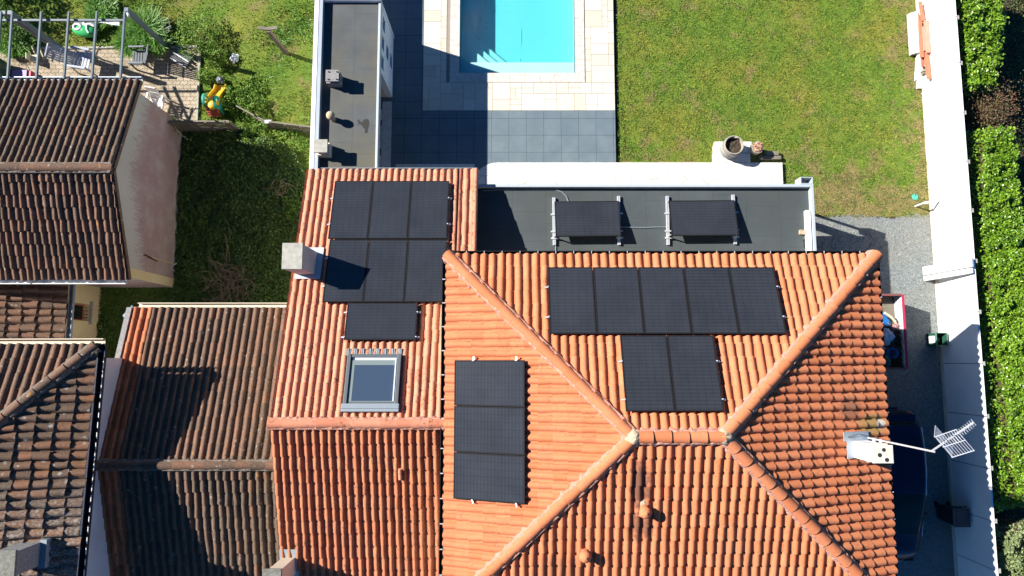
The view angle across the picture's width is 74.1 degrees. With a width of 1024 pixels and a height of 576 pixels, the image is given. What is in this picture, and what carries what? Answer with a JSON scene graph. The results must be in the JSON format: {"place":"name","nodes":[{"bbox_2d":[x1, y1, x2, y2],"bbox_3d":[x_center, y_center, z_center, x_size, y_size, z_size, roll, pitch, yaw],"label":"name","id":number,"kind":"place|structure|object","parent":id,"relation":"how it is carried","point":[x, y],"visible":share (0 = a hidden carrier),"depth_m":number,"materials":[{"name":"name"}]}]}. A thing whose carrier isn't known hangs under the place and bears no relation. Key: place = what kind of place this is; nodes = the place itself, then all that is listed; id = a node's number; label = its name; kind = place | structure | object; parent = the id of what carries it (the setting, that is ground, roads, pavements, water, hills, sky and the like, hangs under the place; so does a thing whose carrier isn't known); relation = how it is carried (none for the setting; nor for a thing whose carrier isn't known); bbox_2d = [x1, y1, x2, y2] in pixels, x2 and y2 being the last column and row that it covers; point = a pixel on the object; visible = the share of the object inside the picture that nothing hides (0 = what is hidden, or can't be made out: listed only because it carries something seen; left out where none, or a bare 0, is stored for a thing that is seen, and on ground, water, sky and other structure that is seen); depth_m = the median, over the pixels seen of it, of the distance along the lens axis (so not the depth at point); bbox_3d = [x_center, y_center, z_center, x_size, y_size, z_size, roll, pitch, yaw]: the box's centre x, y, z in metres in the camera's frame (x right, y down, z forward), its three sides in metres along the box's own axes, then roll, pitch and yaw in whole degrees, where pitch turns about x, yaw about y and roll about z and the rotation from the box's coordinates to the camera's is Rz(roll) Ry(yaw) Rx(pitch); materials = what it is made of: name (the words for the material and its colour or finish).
{"place":"outdoors","nodes":[
{"label":"outdoors","id":0,"kind":"place"},
{"bbox_2d":[0,48,198,119],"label":"patio","id":1,"kind":"structure","parent":0,"point":[173,81],"depth_m":23.94,"materials":[{"name":"beige stone"}]},
{"bbox_2d":[0,58,13,76],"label":"rain barrel","id":2,"kind":"object","parent":1,"relation":"on","point":[3,66],"visible":0.52,"depth_m":23.40,"materials":[{"name":"plastic"}]},
{"bbox_2d":[12,70,38,76],"bbox_3d":[-17.010,-7.338,23.700,0.650,0.420,0.420,0,84,0],"label":"storage box","id":3,"kind":"object","parent":1,"relation":"on","point":[21,73],"visible":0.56,"depth_m":23.51,"materials":[{"name":"plastic"}]},
{"bbox_2d":[45,43,101,76],"bbox_3d":[-15.156,-7.922,23.419,1.211,1.112,0.748,8,84,1],"label":"sun lounger","id":4,"kind":"object","parent":1,"relation":"on","point":[78,65],"visible":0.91,"depth_m":23.36,"materials":[{"name":"white plastic"}]},
{"bbox_2d":[0,7,170,79],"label":"pergola","id":5,"kind":"object","parent":1,"relation":"on","point":[21,22],"visible":0.96,"depth_m":21.20,"materials":[{"name":"paint"}]},
{"bbox_2d":[127,44,153,70],"bbox_3d":[-12.788,-8.024,23.482,0.914,1.010,0.650,0,84,0],"label":"garden chair","id":6,"kind":"object","parent":1,"relation":"on","point":[141,59],"visible":0.99,"depth_m":23.55,"materials":[{"name":"plastic"}]},
{"bbox_2d":[144,86,171,108],"bbox_3d":[-12.271,-6.445,23.327,0.585,0.975,0.600,10,84,1],"label":"garden chair","id":7,"kind":"object","parent":1,"relation":"on","point":[154,93],"visible":0.68,"depth_m":23.28,"materials":[{"name":"white plastic"}]},
{"bbox_2d":[170,48,192,67],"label":"folded slats","id":8,"kind":"object","parent":1,"relation":"on","point":[178,56],"visible":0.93,"depth_m":23.85,"materials":[{"name":"plastic"}]},
{"bbox_2d":[0,0,314,357],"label":"meadow","id":9,"kind":"structure","parent":0,"point":[305,77],"depth_m":23.74,"materials":[{"name":"green plant"}]},
{"bbox_2d":[0,5,29,40],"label":"weed bush","id":10,"kind":"object","parent":9,"relation":"on","point":[4,17],"visible":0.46,"depth_m":23.51,"materials":[{"name":"green plant"}]},
{"bbox_2d":[0,23,35,58],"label":"grass clump","id":11,"kind":"object","parent":9,"relation":"on","point":[20,44],"visible":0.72,"depth_m":23.73,"materials":[{"name":"green plant"}]},
{"bbox_2d":[0,279,101,344],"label":"yellow wing","id":12,"kind":"structure","parent":9,"relation":"on","point":[49,311],"depth_m":20.74,"materials":[{"name":"beige paint"}]},
{"bbox_2d":[66,302,93,323],"bbox_3d":[-14.045,0.758,21.835,0.310,1.324,0.754,0,84,0],"label":"window","id":13,"kind":"structure","parent":12,"relation":"in","point":[78,308],"depth_m":22.30,"materials":[{"name":"glass"}]},
{"bbox_2d":[0,338,122,575],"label":"mossy hip house","id":14,"kind":"structure","parent":9,"relation":"on","point":[56,398],"depth_m":17.04,"materials":[{"name":"red tile"}]},
{"bbox_2d":[72,22,97,37],"bbox_3d":[-15.026,-9.093,23.899,0.811,0.345,0.675,38,85,4],"label":"toy car","id":15,"kind":"object","parent":9,"relation":"on","point":[84,29],"visible":0.9,"depth_m":23.78,"materials":[{"name":"plastic"}]},
{"bbox_2d":[0,77,182,287],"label":"gabled house","id":16,"kind":"structure","parent":9,"relation":"on","point":[89,174],"depth_m":19.69,"materials":[{"name":"tile"}]},
{"bbox_2d":[81,0,120,29],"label":"grass clump","id":17,"kind":"object","parent":9,"relation":"on","point":[94,7],"visible":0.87,"depth_m":23.93,"materials":[{"name":"green plant"}]},
{"bbox_2d":[96,314,107,357],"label":"wall foot ivy","id":18,"kind":"object","parent":9,"relation":"on","point":[101,332],"depth_m":22.87,"materials":[{"name":"green plant"}]},
{"bbox_2d":[16,45,201,119],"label":"patio kerb","id":19,"kind":"structure","parent":9,"relation":"on","point":[198,83],"depth_m":23.96,"materials":[{"name":"concrete"}]},
{"bbox_2d":[109,17,148,58],"bbox_3d":[-13.306,-8.674,23.708,1.709,0.454,1.640,0,84,0],"label":"grass clump","id":20,"kind":"object","parent":9,"relation":"on","point":[127,50],"visible":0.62,"depth_m":23.65,"materials":[{"name":"green plant"}]},
{"bbox_2d":[97,262,180,357],"bbox_3d":[-12.648,1.547,22.879,2.772,0.194,4.961,0,84,0],"label":"passage ground cover","id":21,"kind":"object","parent":9,"relation":"on","point":[114,308],"visible":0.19,"depth_m":22.98,"materials":[{"name":"green plant"}]},
{"bbox_2d":[116,0,170,51],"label":"grass clump","id":22,"kind":"object","parent":9,"relation":"on","point":[150,18],"visible":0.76,"depth_m":23.63,"materials":[{"name":"green plant"}]},
{"bbox_2d":[138,26,172,55],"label":"grass clump","id":23,"kind":"object","parent":9,"relation":"on","point":[160,50],"visible":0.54,"depth_m":23.72,"materials":[{"name":"green plant"}]},
{"bbox_2d":[171,132,192,302],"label":"wall foot weeds","id":24,"kind":"object","parent":9,"relation":"on","point":[181,200],"depth_m":23.26,"materials":[{"name":"green plant"}]},
{"bbox_2d":[96,303,286,575],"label":"weathered house","id":25,"kind":"structure","parent":9,"relation":"on","point":[184,468],"depth_m":18.70,"materials":[{"name":"red tile"}]},
{"bbox_2d":[170,8,223,61],"bbox_3d":[-10.915,-8.837,23.582,1.859,1.101,1.594,-28,85,-3],"label":"weed bush","id":26,"kind":"object","parent":9,"relation":"on","point":[186,22],"visible":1,"depth_m":23.48,"materials":[{"name":"green plant"}]},
{"bbox_2d":[168,120,234,132],"bbox_3d":[-10.516,-5.477,23.172,1.904,1.185,0.089,0,84,0],"label":"slat fence","id":27,"kind":"object","parent":9,"relation":"on","point":[199,125],"visible":0.94,"depth_m":22.95,"materials":[{"name":"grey wood"}]},
{"bbox_2d":[196,66,214,87],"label":"weed bush","id":28,"kind":"object","parent":9,"relation":"on","point":[203,80],"visible":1,"depth_m":23.55,"materials":[{"name":"green plant"}]},
{"bbox_2d":[201,84,227,116],"bbox_3d":[-10.256,-6.560,23.282,0.579,0.896,1.154,4,84,0],"label":"toy slide","id":29,"kind":"object","parent":9,"relation":"on","point":[212,104],"visible":0.99,"depth_m":23.28,"materials":[{"name":"yellow plastic"}]},
{"bbox_2d":[199,41,229,71],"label":"weed bush","id":30,"kind":"object","parent":9,"relation":"on","point":[208,58],"visible":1,"depth_m":23.52,"materials":[{"name":"green plant"}]},
{"bbox_2d":[200,220,271,302],"bbox_3d":[-9.231,-0.291,22.818,2.447,1.138,3.370,24,84,3],"label":"brush pile","id":31,"kind":"object","parent":9,"relation":"on","point":[236,280],"visible":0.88,"depth_m":22.69,"materials":[{"name":"plant"}]},
{"bbox_2d":[220,84,253,117],"bbox_3d":[-9.552,-6.466,23.479,1.326,0.653,1.288,0,84,0],"label":"weed bush","id":32,"kind":"object","parent":9,"relation":"on","point":[227,95],"visible":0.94,"depth_m":23.39,"materials":[{"name":"green plant"}]},
{"bbox_2d":[172,123,305,308],"bbox_3d":[-8.898,-2.092,23.015,5.271,0.737,7.245,0,84,0],"label":"ivy ground cover","id":33,"kind":"object","parent":9,"relation":"on","point":[242,193],"visible":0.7,"depth_m":23.05,"materials":[{"name":"green plant"}]},
{"bbox_2d":[236,88,268,124],"bbox_3d":[-8.962,-6.263,23.461,1.247,0.646,1.323,0,84,0],"label":"weed bush","id":34,"kind":"object","parent":9,"relation":"on","point":[257,99],"visible":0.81,"depth_m":23.36,"materials":[{"name":"green plant"}]},
{"bbox_2d":[242,72,270,99],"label":"weed bush","id":35,"kind":"object","parent":9,"relation":"on","point":[256,78],"visible":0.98,"depth_m":23.46,"materials":[{"name":"green plant"}]},
{"bbox_2d":[241,119,274,151],"bbox_3d":[-8.824,-5.360,23.375,1.281,0.620,1.146,45,86,4],"label":"weed bush","id":36,"kind":"object","parent":9,"relation":"on","point":[246,132],"visible":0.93,"depth_m":23.25,"materials":[{"name":"green plant"}]},
{"bbox_2d":[257,26,287,54],"bbox_3d":[-7.992,-8.357,22.983,0.668,1.737,0.234,0,84,0],"label":"old post","id":37,"kind":"object","parent":9,"relation":"on","point":[275,39],"visible":1,"depth_m":22.48,"materials":[{"name":"brown wood"}]},
{"bbox_2d":[266,128,308,162],"bbox_3d":[-7.654,-4.968,23.299,1.425,0.686,1.320,-42,85,-4],"label":"weed bush","id":38,"kind":"object","parent":9,"relation":"on","point":[288,132],"visible":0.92,"depth_m":23.13,"materials":[{"name":"green plant"}]},
{"bbox_2d":[268,121,310,133],"bbox_3d":[-7.345,-5.411,23.094,1.655,0.805,0.083,7,84,1],"label":"slat fence","id":39,"kind":"object","parent":9,"relation":"on","point":[303,128],"visible":0.68,"depth_m":22.92,"materials":[{"name":"grey wood"}]},
{"bbox_2d":[279,191,302,220],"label":"weed bush","id":40,"kind":"object","parent":9,"relation":"on","point":[288,209],"visible":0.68,"depth_m":22.91,"materials":[{"name":"green plant"}]},
{"bbox_2d":[285,6,313,42],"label":"grass clump","id":41,"kind":"object","parent":9,"relation":"on","point":[298,26],"visible":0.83,"depth_m":23.83,"materials":[{"name":"green plant"}]},
{"bbox_2d":[380,0,615,169],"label":"slate terrace","id":42,"kind":"structure","parent":0,"point":[479,140],"depth_m":23.75,"materials":[{"name":"grey tile"}]},
{"bbox_2d":[309,0,393,169],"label":"pool house","id":43,"kind":"structure","parent":42,"relation":"on","point":[352,77],"depth_m":21.37,"materials":[{"name":"concrete"}]},
{"bbox_2d":[379,102,778,171],"bbox_3d":[2.180,-4.959,23.684,14.160,0.034,3.209,0,84,0],"label":"stone edging","id":44,"kind":"object","parent":42,"relation":"on","point":[385,133],"visible":0.88,"depth_m":23.59,"materials":[{"name":"white stone"}]},
{"bbox_2d":[477,162,782,211],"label":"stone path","id":45,"kind":"structure","parent":0,"point":[489,174],"depth_m":23.55,"materials":[{"name":"white stone"}]},
{"bbox_2d":[476,0,1023,519],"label":"ground","id":46,"kind":"structure","parent":0,"point":[1008,62],"depth_m":24.08,"materials":[{"name":"soil"}]},
{"bbox_2d":[459,0,574,72],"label":"swimming pool","id":47,"kind":"structure","parent":46,"relation":"in","point":[517,36],"depth_m":25.07,"materials":[{"name":"liquid"}]},
{"bbox_2d":[450,0,584,82],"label":"pool coping","id":48,"kind":"object","parent":46,"relation":"on","point":[457,76],"visible":0.91,"depth_m":23.97,"materials":[{"name":"stone"}]},
{"bbox_2d":[423,0,614,110],"bbox_3d":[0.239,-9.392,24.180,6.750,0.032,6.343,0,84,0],"label":"cream pavers","id":49,"kind":"object","parent":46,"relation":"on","point":[599,35],"visible":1,"depth_m":23.92,"materials":[{"name":"stone"}]},
{"bbox_2d":[262,168,898,575],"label":"house","id":50,"kind":"structure","parent":46,"relation":"on","point":[772,468],"depth_m":16.86,"materials":[{"name":"tile"}]},
{"bbox_2d":[321,240,368,301],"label":"solar panel","id":51,"kind":"object","parent":50,"relation":"attached to","point":[345,271],"visible":1,"depth_m":19.01,"materials":[{"name":"glass"}]},
{"bbox_2d":[327,181,372,238],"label":"solar panel","id":52,"kind":"object","parent":50,"relation":"attached to","point":[350,210],"visible":1,"depth_m":19.81,"materials":[{"name":"glass"}]},
{"bbox_2d":[341,348,403,412],"bbox_3d":[-3.664,2.422,17.814,1.640,0.663,1.686,0,84,0],"label":"roof window","id":53,"kind":"structure","parent":50,"relation":"in","point":[372,381],"depth_m":17.76,"materials":[{"name":"grey paint"}]},
{"bbox_2d":[341,303,420,339],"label":"solar panel","id":54,"kind":"object","parent":50,"relation":"attached to","point":[381,321],"visible":1,"depth_m":18.40,"materials":[{"name":"glass"}]},
{"bbox_2d":[363,240,407,301],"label":"solar panel","id":55,"kind":"object","parent":50,"relation":"attached to","point":[385,271],"visible":1,"depth_m":19.01,"materials":[{"name":"glass"}]},
{"bbox_2d":[368,181,410,238],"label":"solar panel","id":56,"kind":"object","parent":50,"relation":"attached to","point":[389,210],"visible":1,"depth_m":19.81,"materials":[{"name":"glass"}]},
{"bbox_2d":[404,240,446,301],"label":"solar panel","id":57,"kind":"object","parent":50,"relation":"attached to","point":[423,280],"visible":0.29,"depth_m":19.01,"materials":[{"name":"glass"}]},
{"bbox_2d":[407,181,451,238],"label":"solar panel","id":58,"kind":"object","parent":50,"relation":"attached to","point":[428,212],"visible":1,"depth_m":19.81,"materials":[{"name":"glass"}]},
{"bbox_2d":[453,452,524,506],"bbox_3d":[-0.566,4.675,16.578,1.885,0.101,1.220,-2,83,21],"label":"solar panel","id":59,"kind":"object","parent":50,"relation":"attached to","point":[489,477],"visible":1,"depth_m":16.55,"materials":[{"name":"glass"}]},
{"bbox_2d":[454,406,524,454],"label":"solar panel","id":60,"kind":"object","parent":50,"relation":"attached to","point":[490,430],"visible":1,"depth_m":16.67,"materials":[{"name":"glass"}]},
{"bbox_2d":[454,356,524,406],"bbox_3d":[-0.566,2.314,16.836,1.885,0.101,1.220,-2,83,21],"label":"solar panel","id":61,"kind":"object","parent":50,"relation":"attached to","point":[500,383],"visible":1,"depth_m":16.80,"materials":[{"name":"glass"}]},
{"bbox_2d":[545,267,596,333],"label":"solar panel","id":62,"kind":"object","parent":50,"relation":"attached to","point":[571,300],"visible":1,"depth_m":16.97,"materials":[{"name":"glass"}]},
{"bbox_2d":[593,267,643,333],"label":"solar panel","id":63,"kind":"object","parent":50,"relation":"attached to","point":[618,308],"visible":1,"depth_m":16.98,"materials":[{"name":"glass"}]},
{"bbox_2d":[618,335,674,411],"bbox_3d":[3.153,2.011,16.131,1.218,0.101,1.901,0,63,0],"label":"solar panel","id":64,"kind":"object","parent":50,"relation":"attached to","point":[644,361],"visible":1,"depth_m":16.08,"materials":[{"name":"glass"}]},
{"bbox_2d":[638,267,691,333],"bbox_3d":[3.810,0.297,17.001,1.148,0.036,1.854,0,63,0],"label":"solar panel","id":65,"kind":"object","parent":50,"relation":"attached to","point":[664,304],"visible":1,"depth_m":16.98,"materials":[{"name":"glass"}]},
{"bbox_2d":[667,335,725,411],"bbox_3d":[4.382,2.011,16.131,1.218,0.101,1.901,0,63,0],"label":"solar panel","id":66,"kind":"object","parent":50,"relation":"attached to","point":[695,379],"visible":1,"depth_m":16.08,"materials":[{"name":"glass"}]},
{"bbox_2d":[683,267,738,333],"bbox_3d":[4.970,0.297,17.001,1.148,0.036,1.854,0,63,0],"label":"solar panel","id":67,"kind":"object","parent":50,"relation":"attached to","point":[711,306],"visible":1,"depth_m":16.98,"materials":[{"name":"glass"}]},
{"bbox_2d":[728,267,786,333],"bbox_3d":[6.174,0.303,17.012,1.238,0.101,1.854,0,63,0],"label":"solar panel","id":68,"kind":"object","parent":50,"relation":"attached to","point":[757,303],"visible":1,"depth_m":16.98,"materials":[{"name":"glass"}]},
{"bbox_2d":[848,419,975,457],"bbox_3d":[9.097,3.417,15.356,1.571,2.928,0.604,-28,84,-3],"label":"tv aerial","id":69,"kind":"object","parent":50,"relation":"attached to","point":[949,441],"visible":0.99,"depth_m":14.26,"materials":[{"name":"metal"}]},
{"bbox_2d":[477,177,816,250],"bbox_3d":[4.095,-1.621,22.032,10.309,2.810,3.319,0,84,0],"label":"flat roof","id":70,"kind":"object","parent":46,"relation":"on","point":[774,217],"visible":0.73,"depth_m":20.84,"materials":[{"name":"concrete"}]},
{"bbox_2d":[483,189,568,200],"bbox_3d":[0.459,-2.975,20.930,2.716,0.031,0.419,9,84,1],"label":"cable","id":71,"kind":"object","parent":70,"relation":"on","point":[530,190],"visible":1,"depth_m":20.92,"materials":[{"name":"paint"}]},
{"bbox_2d":[551,196,622,244],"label":"solar panel","id":72,"kind":"object","parent":70,"relation":"on","point":[585,218],"visible":1,"depth_m":20.60,"materials":[{"name":"glass"}]},
{"bbox_2d":[664,195,738,244],"bbox_3d":[5.794,-2.107,20.636,2.267,0.381,1.541,-1,84,0],"label":"solar panel","id":73,"kind":"object","parent":70,"relation":"on","point":[703,217],"visible":1,"depth_m":20.61,"materials":[{"name":"glass"}]},
{"bbox_2d":[815,213,954,575],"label":"gravel drive","id":74,"kind":"structure","parent":46,"relation":"on","point":[936,558],"depth_m":23.06,"materials":[{"name":"grey gravel"}]},
{"bbox_2d":[815,217,951,545],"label":"loose gravel","id":75,"kind":"structure","parent":74,"relation":"on","point":[846,233],"depth_m":23.15,"materials":[{"name":"grey gravel"}]},
{"bbox_2d":[882,294,908,369],"bbox_3d":[11.979,1.472,22.544,1.600,1.140,2.461,0,84,0],"label":"trailer","id":76,"kind":"object","parent":74,"relation":"on","point":[891,303],"visible":0.35,"depth_m":22.21,"materials":[{"name":"grey metal"}]},
{"bbox_2d":[884,328,894,345],"bbox_3d":[12.266,1.600,22.227,0.496,0.352,0.580,0,84,0],"label":"plastic bag","id":77,"kind":"object","parent":76,"relation":"in","point":[889,336],"visible":0.65,"depth_m":22.11,"materials":[{"name":"blue plastic"}]},
{"bbox_2d":[886,310,904,367],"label":"garden cuttings","id":78,"kind":"object","parent":76,"relation":"in","point":[898,363],"visible":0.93,"depth_m":22.18,"materials":[{"name":"green plant"}]},
{"bbox_2d":[888,407,926,561],"bbox_3d":[12.050,6.330,21.712,2.140,1.716,4.934,0,84,0],"label":"parked car","id":79,"kind":"object","parent":74,"relation":"on","point":[909,471],"visible":0.51,"depth_m":21.10,"materials":[{"name":"blue paint"}]},
{"bbox_2d":[926,333,947,345],"bbox_3d":[14.278,1.734,22.798,0.379,0.558,0.452,0,84,0],"label":"compost box","id":80,"kind":"object","parent":74,"relation":"on","point":[931,339],"visible":1,"depth_m":22.70,"materials":[{"name":"plastic"}]},
{"bbox_2d":[923,258,972,274],"bbox_3d":[14.285,-0.693,22.301,0.329,2.060,0.298,0,84,0],"label":"white board","id":81,"kind":"object","parent":74,"relation":"on","point":[950,266],"visible":1,"depth_m":22.20,"materials":[{"name":"plastic"}]},
{"bbox_2d":[924,268,972,280],"bbox_3d":[14.305,-0.438,22.293,0.339,2.021,0.168,0,84,0],"label":"white board","id":82,"kind":"object","parent":74,"relation":"on","point":[950,274],"visible":1,"depth_m":22.17,"materials":[{"name":"plastic"}]},
{"bbox_2d":[934,501,970,526],"bbox_3d":[14.204,7.287,21.934,0.540,1.064,0.636,0,84,0],"label":"wheelie bin","id":83,"kind":"object","parent":74,"relation":"on","point":[954,516],"visible":1,"depth_m":21.46,"materials":[{"name":"black plastic"}]},
{"bbox_2d":[915,0,1000,575],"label":"garden wall","id":84,"kind":"structure","parent":46,"relation":"on","point":[962,363],"depth_m":22.20,"materials":[{"name":"paint"}]},
{"bbox_2d":[955,0,1009,103],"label":"laurel hedge","id":85,"kind":"object","parent":46,"relation":"on","point":[980,25],"visible":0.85,"depth_m":22.46,"materials":[{"name":"green plant"}]},
{"bbox_2d":[963,69,1023,133],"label":"berry shrub","id":86,"kind":"object","parent":46,"relation":"on","point":[973,113],"visible":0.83,"depth_m":22.77,"materials":[{"name":"brown plant"}]},
{"bbox_2d":[965,124,1023,512],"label":"laurel hedge","id":87,"kind":"object","parent":46,"relation":"on","point":[997,217],"visible":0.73,"depth_m":21.59,"materials":[{"name":"green plant"}]},
{"bbox_2d":[974,0,1023,520],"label":"undergrowth","id":88,"kind":"object","parent":46,"relation":"on","point":[1016,77],"visible":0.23,"depth_m":23.92,"materials":[{"name":"green plant"}]},
{"bbox_2d":[994,515,1023,575],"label":"shrub","id":89,"kind":"object","parent":46,"relation":"on","point":[1009,533],"visible":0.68,"depth_m":20.98,"materials":[{"name":"green plant"}]},
{"bbox_2d":[615,0,929,217],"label":"lawn","id":90,"kind":"structure","parent":0,"point":[746,87],"depth_m":24.03,"materials":[{"name":"green plant"}]},
{"bbox_2d":[616,15,632,161],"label":"lawn edge weeds","id":91,"kind":"object","parent":90,"relation":"on","point":[620,104],"visible":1,"depth_m":23.87,"materials":[{"name":"green plant"}]},
{"bbox_2d":[712,142,750,161],"bbox_3d":[7.683,-4.730,23.800,1.348,0.312,0.736,0,84,0],"label":"stone pad","id":92,"kind":"object","parent":90,"relation":"on","point":[742,156],"visible":0.5,"depth_m":23.63,"materials":[{"name":"white stone"}]},
{"bbox_2d":[720,136,743,158],"bbox_3d":[7.545,-4.831,23.338,0.708,0.630,0.704,0,84,0],"label":"barrel planter","id":93,"kind":"object","parent":92,"relation":"on","point":[731,147],"visible":1,"depth_m":23.17,"materials":[{"name":"ceramic"}]},
{"bbox_2d":[750,141,763,154],"bbox_3d":[8.447,-4.822,23.413,0.420,0.477,0.417,0,84,0],"label":"flower pot","id":94,"kind":"object","parent":92,"relation":"on","point":[756,147],"visible":1,"depth_m":23.27,"materials":[{"name":"ceramic"}]},
{"bbox_2d":[907,11,918,55],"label":"white slab","id":95,"kind":"structure","parent":90,"relation":"on","point":[912,26],"depth_m":24.07,"materials":[{"name":"stone"}]},
{"bbox_2d":[914,53,921,80],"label":"white slab","id":96,"kind":"structure","parent":90,"relation":"on","point":[917,75],"depth_m":24.00,"materials":[{"name":"concrete"}]},
{"bbox_3d":[14.394,-9.308,23.946,0.097,0.070,0.678,0,84,0],"label":"timber plank","id":97,"kind":"object","parent":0,"visible":0},
{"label":"timber plank","id":98,"kind":"object","parent":97,"relation":"on","visible":0},
{"bbox_2d":[918,1,924,20],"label":"timber plank","id":99,"kind":"object","parent":98,"relation":"on","point":[921,10],"visible":1,"depth_m":23.83,"materials":[{"name":"orange wood"}]},
{"bbox_2d":[918,21,923,57],"bbox_3d":[14.280,-8.685,23.696,0.120,0.070,1.323,1,84,0],"label":"timber plank","id":100,"kind":"object","parent":99,"relation":"on","point":[921,51],"visible":1,"depth_m":23.67,"materials":[{"name":"orange wood"}]},
{"bbox_2d":[922,26,925,50],"bbox_3d":[14.368,-8.696,23.657,0.077,0.070,0.890,1,84,0],"label":"timber plank","id":101,"kind":"object","parent":100,"relation":"on","point":[923,36],"visible":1,"depth_m":23.63,"materials":[{"name":"beige wood"}]},
{"bbox_2d":[924,20,930,52],"bbox_3d":[14.463,-8.751,23.623,0.165,0.070,1.180,0,84,0],"label":"timber plank","id":102,"kind":"object","parent":101,"relation":"on","point":[927,36],"visible":1,"depth_m":23.60,"materials":[{"name":"beige wood"}]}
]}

